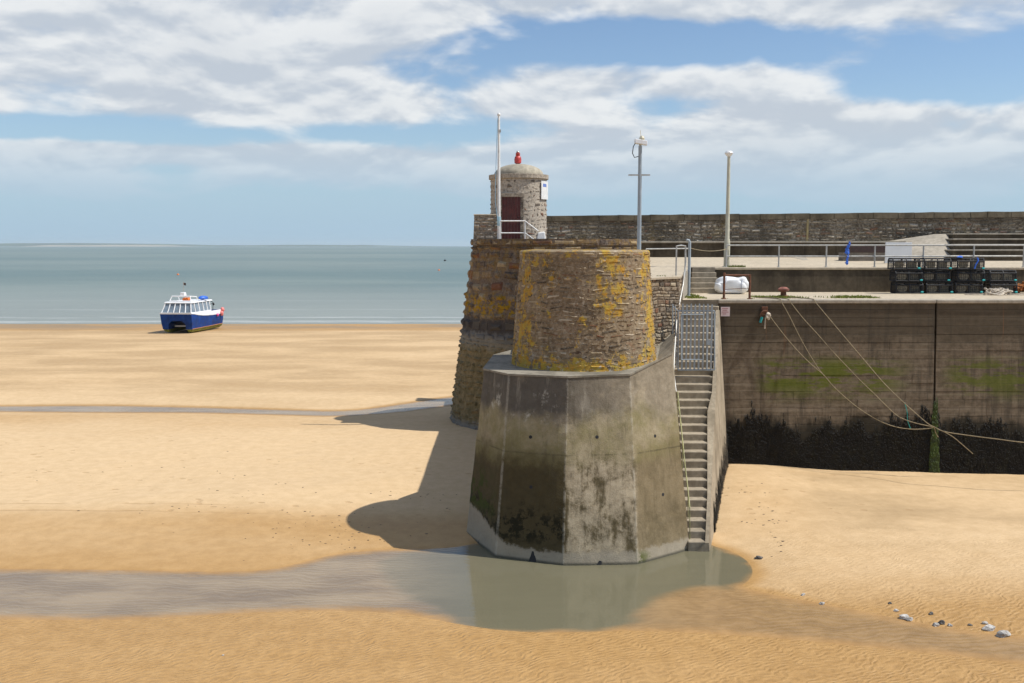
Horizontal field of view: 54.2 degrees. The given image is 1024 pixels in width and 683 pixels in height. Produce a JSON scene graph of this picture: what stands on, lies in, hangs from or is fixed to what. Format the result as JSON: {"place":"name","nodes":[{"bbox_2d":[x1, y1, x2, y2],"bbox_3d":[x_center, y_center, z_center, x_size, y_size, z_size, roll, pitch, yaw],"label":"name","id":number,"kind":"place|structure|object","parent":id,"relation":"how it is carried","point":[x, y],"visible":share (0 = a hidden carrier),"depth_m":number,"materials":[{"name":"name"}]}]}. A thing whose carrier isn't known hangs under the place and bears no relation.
{"place":"outdoors","nodes":[
{"label":"outdoors","id":0,"kind":"place"},
{"bbox_2d":[15,245,174,246],"bbox_3d":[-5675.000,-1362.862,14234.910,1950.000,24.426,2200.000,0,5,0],"label":"dunes","id":1,"kind":"structure","parent":0,"point":[98,246],"depth_m":13355.81,"materials":[{"name":"grey"}]},
{"bbox_2d":[0,243,385,245],"bbox_3d":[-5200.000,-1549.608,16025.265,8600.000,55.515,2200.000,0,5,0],"label":"hills","id":2,"kind":"structure","parent":0,"point":[19,244],"depth_m":15267.86,"materials":[{"name":"grey"}]},
{"bbox_2d":[0,397,452,415],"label":"stream","id":3,"kind":"structure","parent":0,"point":[426,404],"depth_m":49.74,"materials":[{"name":"liquid"}]},
{"bbox_2d":[0,246,471,323],"bbox_3d":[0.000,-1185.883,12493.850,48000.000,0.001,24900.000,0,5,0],"label":"sea","id":4,"kind":"structure","parent":0,"point":[271,285],"depth_m":221.84,"materials":[{"name":"liquid"}]},
{"bbox_2d":[0,324,1023,682],"bbox_3d":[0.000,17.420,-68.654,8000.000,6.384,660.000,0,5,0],"label":"sand","id":5,"kind":"structure","parent":0,"point":[920,546],"depth_m":29.16,"materials":[{"name":"beige sand"}]},
{"bbox_2d":[160,282,223,332],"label":"catamaran boat","id":6,"kind":"object","parent":5,"relation":"on","point":[189,314],"visible":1,"depth_m":94.19,"materials":[{"name":"blue paint"}]},
{"bbox_2d":[37,451,783,560],"bbox_3d":[-7.230,4.871,31.989,30.884,0.495,11.406,2,6,20],"label":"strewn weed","id":7,"kind":"object","parent":5,"relation":"on","point":[417,522],"visible":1,"depth_m":28.98,"materials":[{"name":"brown plant"}]},
{"bbox_2d":[449,239,641,429],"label":"pier head","id":8,"kind":"object","parent":5,"relation":"on","point":[487,321],"visible":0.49,"depth_m":43.27},
{"bbox_2d":[473,214,496,244],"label":"stone parapet","id":9,"kind":"structure","parent":8,"relation":"on","point":[485,226],"depth_m":44.15,"materials":[{"name":"stone"}]},
{"bbox_2d":[495,113,500,238],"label":"flagpole","id":10,"kind":"object","parent":8,"relation":"on","point":[498,211],"visible":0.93,"depth_m":43.39,"materials":[{"name":"white metal"}]},
{"bbox_2d":[489,151,548,238],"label":"lookout hut","id":11,"kind":"object","parent":8,"relation":"on","point":[523,191],"visible":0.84,"depth_m":44.46,"materials":[{"name":"stone"}]},
{"bbox_2d":[502,197,519,238],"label":"door","id":12,"kind":"structure","parent":11,"relation":"in","point":[510,205],"depth_m":44.39,"materials":[{"name":"red paint"}]},
{"bbox_2d":[500,220,537,238],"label":"white handrail","id":13,"kind":"object","parent":8,"relation":"on","point":[524,232],"visible":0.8,"depth_m":43.26,"materials":[{"name":"metal"}]},
{"bbox_2d":[537,232,545,238],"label":"whitewashed kerb stone","id":14,"kind":"object","parent":8,"relation":"on","point":[540,235],"visible":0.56,"depth_m":44.73,"materials":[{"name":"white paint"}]},
{"bbox_2d":[466,331,687,565],"bbox_3d":[1.963,2.872,29.596,6.624,5.850,8.654,0,5,0],"label":"concrete bastion","id":15,"kind":"object","parent":5,"relation":"on","point":[576,468],"visible":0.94,"depth_m":26.07,"materials":[{"name":"grey concrete"}]},
{"bbox_2d":[511,249,656,371],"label":"round stone tower","id":16,"kind":"structure","parent":15,"relation":"on","point":[584,310],"depth_m":26.87,"materials":[{"name":"stone"}]},
{"bbox_2d":[651,273,682,367],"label":"pier side wall","id":17,"kind":"structure","parent":5,"relation":"on","point":[666,292],"depth_m":32.02,"materials":[{"name":"stone"}]},
{"bbox_2d":[674,245,686,391],"bbox_3d":[5.314,-0.879,32.145,0.307,4.453,4.450,1,6,13],"label":"stair handrail","id":18,"kind":"object","parent":17,"relation":"attached to","point":[685,262],"visible":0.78,"depth_m":33.11,"materials":[{"name":"metal"}]},
{"bbox_2d":[674,300,727,551],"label":"harbour staircase","id":19,"kind":"structure","parent":5,"relation":"on","point":[702,406],"depth_m":30.85,"materials":[{"name":"concrete"}]},
{"bbox_2d":[677,392,689,538],"bbox_3d":[4.936,3.439,28.828,0.060,3.455,4.019,0,5,4],"label":"stair handrail","id":20,"kind":"object","parent":19,"relation":"on","point":[678,404],"visible":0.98,"depth_m":28.48,"materials":[{"name":"beige metal"}]},
{"bbox_2d":[672,303,714,370],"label":"steel gate","id":21,"kind":"structure","parent":19,"relation":"on","point":[708,341],"depth_m":31.94,"materials":[{"name":"grey metal"}]},
{"bbox_2d":[714,432,728,530],"bbox_3d":[6.682,4.402,31.835,0.186,2.158,7.440,1,6,15],"label":"seaweed","id":22,"kind":"object","parent":19,"relation":"attached to","point":[716,515],"visible":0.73,"depth_m":31.23,"materials":[{"name":"plant"}]},
{"bbox_2d":[717,299,1023,473],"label":"harbour wall","id":23,"kind":"structure","parent":5,"relation":"on","point":[962,359],"depth_m":35.41,"materials":[{"name":"concrete"}]},
{"bbox_2d":[721,307,729,315],"bbox_3d":[7.527,-1.055,35.285,0.317,0.328,0.031,0,5,0],"label":"notice sign","id":24,"kind":"object","parent":23,"relation":"attached to","point":[725,311],"depth_m":35.27,"materials":[{"name":"white"}]},
{"bbox_2d":[759,307,770,328],"bbox_3d":[8.905,-0.839,35.214,0.410,0.772,0.240,0,5,0],"label":"mooring ring","id":25,"kind":"object","parent":23,"relation":"attached to","point":[765,313],"visible":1,"depth_m":35.20,"materials":[{"name":"metal"}]},
{"bbox_2d":[770,316,830,382],"bbox_3d":[10.060,0.267,34.930,2.113,2.293,0.074,1,6,15],"label":"mooring rope","id":26,"kind":"object","parent":25,"relation":"hanging from","point":[798,351],"visible":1,"depth_m":34.95,"materials":[{"name":"beige fabric"}]},
{"bbox_2d":[756,297,933,429],"bbox_3d":[11.552,0.765,35.024,6.159,4.498,1.023,2,6,22],"label":"mooring rope","id":27,"kind":"object","parent":23,"relation":"hanging from","point":[829,382],"visible":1,"depth_m":35.01,"materials":[{"name":"fabric"}]},
{"bbox_2d":[765,297,931,426],"bbox_3d":[11.703,0.713,35.032,5.869,4.397,0.996,2,6,23],"label":"mooring rope","id":28,"kind":"object","parent":23,"relation":"hanging from","point":[848,367],"visible":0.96,"depth_m":34.92,"materials":[{"name":"beige fabric"}]},
{"bbox_2d":[726,401,1023,474],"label":"wall seaweed","id":29,"kind":"object","parent":23,"relation":"attached to","point":[798,455],"depth_m":35.47,"materials":[{"name":"black plant"}]},
{"bbox_2d":[788,297,1023,442],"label":"mooring rope","id":30,"kind":"object","parent":23,"relation":"hanging from","point":[890,389],"visible":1,"depth_m":34.36,"materials":[{"name":"beige fabric"}]},
{"bbox_2d":[929,397,939,472],"bbox_3d":[14.972,3.424,35.430,0.417,2.894,0.235,0,5,0],"label":"joint weed","id":31,"kind":"object","parent":23,"relation":"attached to","point":[934,454],"visible":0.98,"depth_m":35.42,"materials":[{"name":"green plant"}]},
{"bbox_2d":[899,614,908,618],"bbox_3d":[8.639,6.063,21.984,0.246,0.141,0.180,-4,7,-36],"label":"beach stone","id":32,"kind":"object","parent":5,"relation":"on","point":[902,616],"visible":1,"depth_m":21.94,"materials":[{"name":"white stone"}]},
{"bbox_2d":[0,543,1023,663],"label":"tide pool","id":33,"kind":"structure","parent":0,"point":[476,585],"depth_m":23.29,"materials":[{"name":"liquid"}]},
{"bbox_2d":[982,624,995,630],"bbox_3d":[10.146,6.107,21.288,0.306,0.135,0.172,-2,6,-16],"label":"beach stone","id":34,"kind":"object","parent":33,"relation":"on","point":[988,627],"visible":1,"depth_m":21.25,"materials":[{"name":"white stone"}]},
{"bbox_2d":[996,630,1010,637],"bbox_3d":[10.319,6.161,21.003,0.356,0.209,0.203,-3,6,-27],"label":"beach stone","id":35,"kind":"object","parent":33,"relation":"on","point":[1003,633],"visible":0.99,"depth_m":20.93,"materials":[{"name":"white stone"}]},
{"bbox_2d":[0,0,1023,245],"label":"sky","id":36,"kind":"structure","parent":0,"point":[191,122],"materials":[{"name":"blue"}]},
{"bbox_2d":[658,265,879,298],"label":"quay grass","id":37,"kind":"structure","parent":0,"point":[692,296],"depth_m":36.82,"materials":[{"name":"green plant"}]},
{"bbox_2d":[683,292,1023,299],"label":"quay deck","id":38,"kind":"structure","parent":0,"point":[744,295],"depth_m":38.49,"materials":[{"name":"concrete"}]},
{"bbox_2d":[681,269,687,299],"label":"landing cheek wall","id":39,"kind":"structure","parent":38,"relation":"on","point":[684,292],"depth_m":36.99,"materials":[{"name":"concrete"}]},
{"bbox_2d":[686,239,690,295],"bbox_3d":[6.653,-2.777,37.606,0.241,2.172,0.220,0,5,0],"label":"steel post","id":40,"kind":"object","parent":38,"relation":"on","point":[689,265],"visible":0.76,"depth_m":37.56,"materials":[{"name":"grey metal"}]},
{"bbox_2d":[690,267,717,292],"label":"steps","id":41,"kind":"structure","parent":38,"relation":"on","point":[702,279],"depth_m":40.82,"materials":[{"name":"concrete"}]},
{"bbox_2d":[714,276,748,293],"bbox_3d":[8.737,-2.252,39.844,1.356,0.702,0.950,0,5,0],"label":"white bulk bag","id":42,"kind":"object","parent":38,"relation":"on","point":[732,284],"visible":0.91,"depth_m":39.52,"materials":[{"name":"white plastic"}]},
{"bbox_2d":[721,273,751,298],"bbox_3d":[8.035,-1.984,35.723,1.098,0.952,0.171,0,5,0],"label":"rusty barrier","id":43,"kind":"object","parent":38,"relation":"on","point":[749,291],"visible":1,"depth_m":35.68,"materials":[{"name":"metal"}]},
{"bbox_2d":[778,287,788,295],"bbox_3d":[10.123,-1.849,37.293,0.420,0.385,0.414,0,5,0],"label":"rusty bollard","id":44,"kind":"object","parent":38,"relation":"on","point":[783,290],"visible":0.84,"depth_m":37.18,"materials":[{"name":"metal"}]},
{"bbox_2d":[715,267,1023,291],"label":"retaining wall","id":45,"kind":"structure","parent":38,"relation":"on","point":[826,279],"depth_m":41.33,"materials":[{"name":"concrete"}]},
{"bbox_2d":[650,257,1022,276],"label":"promenade","id":46,"kind":"structure","parent":45,"relation":"on","point":[661,266],"depth_m":44.33,"materials":[{"name":"concrete"}]},
{"bbox_2d":[628,130,649,249],"bbox_3d":[4.970,-5.523,39.152,0.840,5.405,0.355,0,5,0],"label":"camera mast","id":47,"kind":"object","parent":46,"relation":"on","point":[640,141],"visible":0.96,"depth_m":39.02,"materials":[{"name":"grey metal"}]},
{"bbox_2d":[645,248,687,249],"bbox_3d":[5.753,-3.030,37.176,1.781,0.897,0.048,-2,6,-20],"label":"tower guard rail","id":48,"kind":"object","parent":46,"relation":"on","point":[662,248],"visible":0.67,"depth_m":37.02,"materials":[{"name":"metal"}]},
{"bbox_2d":[722,151,732,266],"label":"lamp post","id":49,"kind":"object","parent":46,"relation":"on","point":[728,154],"visible":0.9,"depth_m":41.52,"materials":[{"name":"grey metal"}]},
{"bbox_2d":[641,241,905,256],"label":"concrete bench ledge","id":50,"kind":"object","parent":46,"relation":"on","point":[710,248],"visible":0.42,"depth_m":49.61,"materials":[{"name":"grey concrete"}]},
{"bbox_2d":[546,211,1023,240],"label":"sea wall","id":51,"kind":"structure","parent":46,"relation":"on","point":[815,227],"depth_m":51.16,"materials":[{"name":"stone"}]},
{"bbox_2d":[793,234,949,259],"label":"concrete ramp","id":52,"kind":"structure","parent":46,"relation":"on","point":[936,239],"depth_m":49.13,"materials":[{"name":"beige concrete"}]},
{"bbox_2d":[884,243,911,262],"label":"white board","id":53,"kind":"object","parent":46,"relation":"on","point":[898,250],"visible":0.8,"depth_m":44.02,"materials":[{"name":"metal"}]},
{"bbox_2d":[944,233,1023,260],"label":"terraced seating","id":54,"kind":"object","parent":46,"relation":"on","point":[986,239],"visible":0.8,"depth_m":48.09,"materials":[{"name":"concrete"}]},
{"bbox_2d":[725,245,1023,266],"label":"promenade railing","id":55,"kind":"object","parent":45,"relation":"on","point":[875,256],"visible":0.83,"depth_m":41.44,"materials":[{"name":"metal"}]},
{"bbox_2d":[845,241,850,264],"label":"blue rope bundle","id":56,"kind":"object","parent":55,"relation":"hanging from","point":[847,252],"visible":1,"depth_m":41.35,"materials":[{"name":"fabric"}]},
{"bbox_2d":[890,281,923,292],"bbox_3d":[15.898,-2.178,40.242,1.106,0.464,0.692,0,5,1],"label":"lobster pot","id":57,"kind":"object","parent":38,"relation":"on","point":[902,288],"visible":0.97,"depth_m":39.99,"materials":[{"name":"black plastic"}]},
{"bbox_2d":[889,270,922,281],"bbox_3d":[15.841,-2.649,40.180,1.107,0.464,0.692,0,5,0],"label":"lobster pot","id":58,"kind":"object","parent":57,"relation":"on","point":[903,275],"visible":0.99,"depth_m":39.93,"materials":[{"name":"black plastic"}]},
{"bbox_2d":[887,258,920,269],"bbox_3d":[15.754,-3.126,40.174,1.106,0.464,0.692,0,5,2],"label":"lobster pot","id":59,"kind":"object","parent":58,"relation":"on","point":[909,265],"visible":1,"depth_m":39.93,"materials":[{"name":"black plastic"}]},
{"bbox_2d":[920,281,952,292],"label":"lobster pot","id":60,"kind":"object","parent":38,"relation":"on","point":[932,288],"visible":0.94,"depth_m":40.00,"materials":[{"name":"black rubber"}]},
{"bbox_2d":[918,270,949,281],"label":"lobster pot","id":61,"kind":"object","parent":60,"relation":"on","point":[936,275],"visible":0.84,"depth_m":39.97,"materials":[{"name":"black plastic"}]},
{"bbox_2d":[920,258,951,269],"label":"lobster pot","id":62,"kind":"object","parent":61,"relation":"on","point":[928,264],"visible":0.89,"depth_m":39.90,"materials":[{"name":"black plastic"}]},
{"bbox_2d":[949,281,982,292],"bbox_3d":[18.273,-2.178,40.241,1.106,0.464,0.692,0,5,2],"label":"lobster pot","id":63,"kind":"object","parent":38,"relation":"on","point":[972,288],"visible":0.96,"depth_m":39.98,"materials":[{"name":"black rubber"}]},
{"bbox_2d":[951,270,984,281],"bbox_3d":[18.342,-2.652,40.213,1.107,0.464,0.692,0,5,1],"label":"lobster pot","id":64,"kind":"object","parent":63,"relation":"on","point":[965,275],"visible":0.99,"depth_m":39.94,"materials":[{"name":"black plastic"}]},
{"bbox_2d":[951,258,984,269],"bbox_3d":[18.294,-3.122,40.132,1.107,0.464,0.692,0,5,1],"label":"lobster pot","id":65,"kind":"object","parent":64,"relation":"on","point":[962,265],"visible":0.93,"depth_m":39.88,"materials":[{"name":"black plastic"}]},
{"bbox_2d":[964,288,1023,295],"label":"rope heap","id":66,"kind":"object","parent":38,"relation":"on","point":[998,291],"visible":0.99,"depth_m":38.75,"materials":[{"name":"beige fabric"}]},
{"bbox_2d":[983,281,1017,292],"bbox_3d":[19.660,-2.179,40.251,1.107,0.464,0.692,0,5,-1],"label":"lobster pot","id":67,"kind":"object","parent":38,"relation":"on","point":[1010,286],"visible":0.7,"depth_m":40.00,"materials":[{"name":"black plastic"}]},
{"bbox_2d":[982,270,1016,281],"bbox_3d":[19.622,-2.655,40.238,1.107,0.464,0.692,0,5,-2],"label":"lobster pot","id":68,"kind":"object","parent":67,"relation":"on","point":[1003,275],"visible":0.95,"depth_m":39.97,"materials":[{"name":"black plastic"}]},
{"bbox_2d":[1013,281,1023,292],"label":"orange net heap","id":69,"kind":"object","parent":38,"relation":"on","point":[1020,288],"visible":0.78,"depth_m":40.27,"materials":[{"name":"orange fabric"}]}
]}

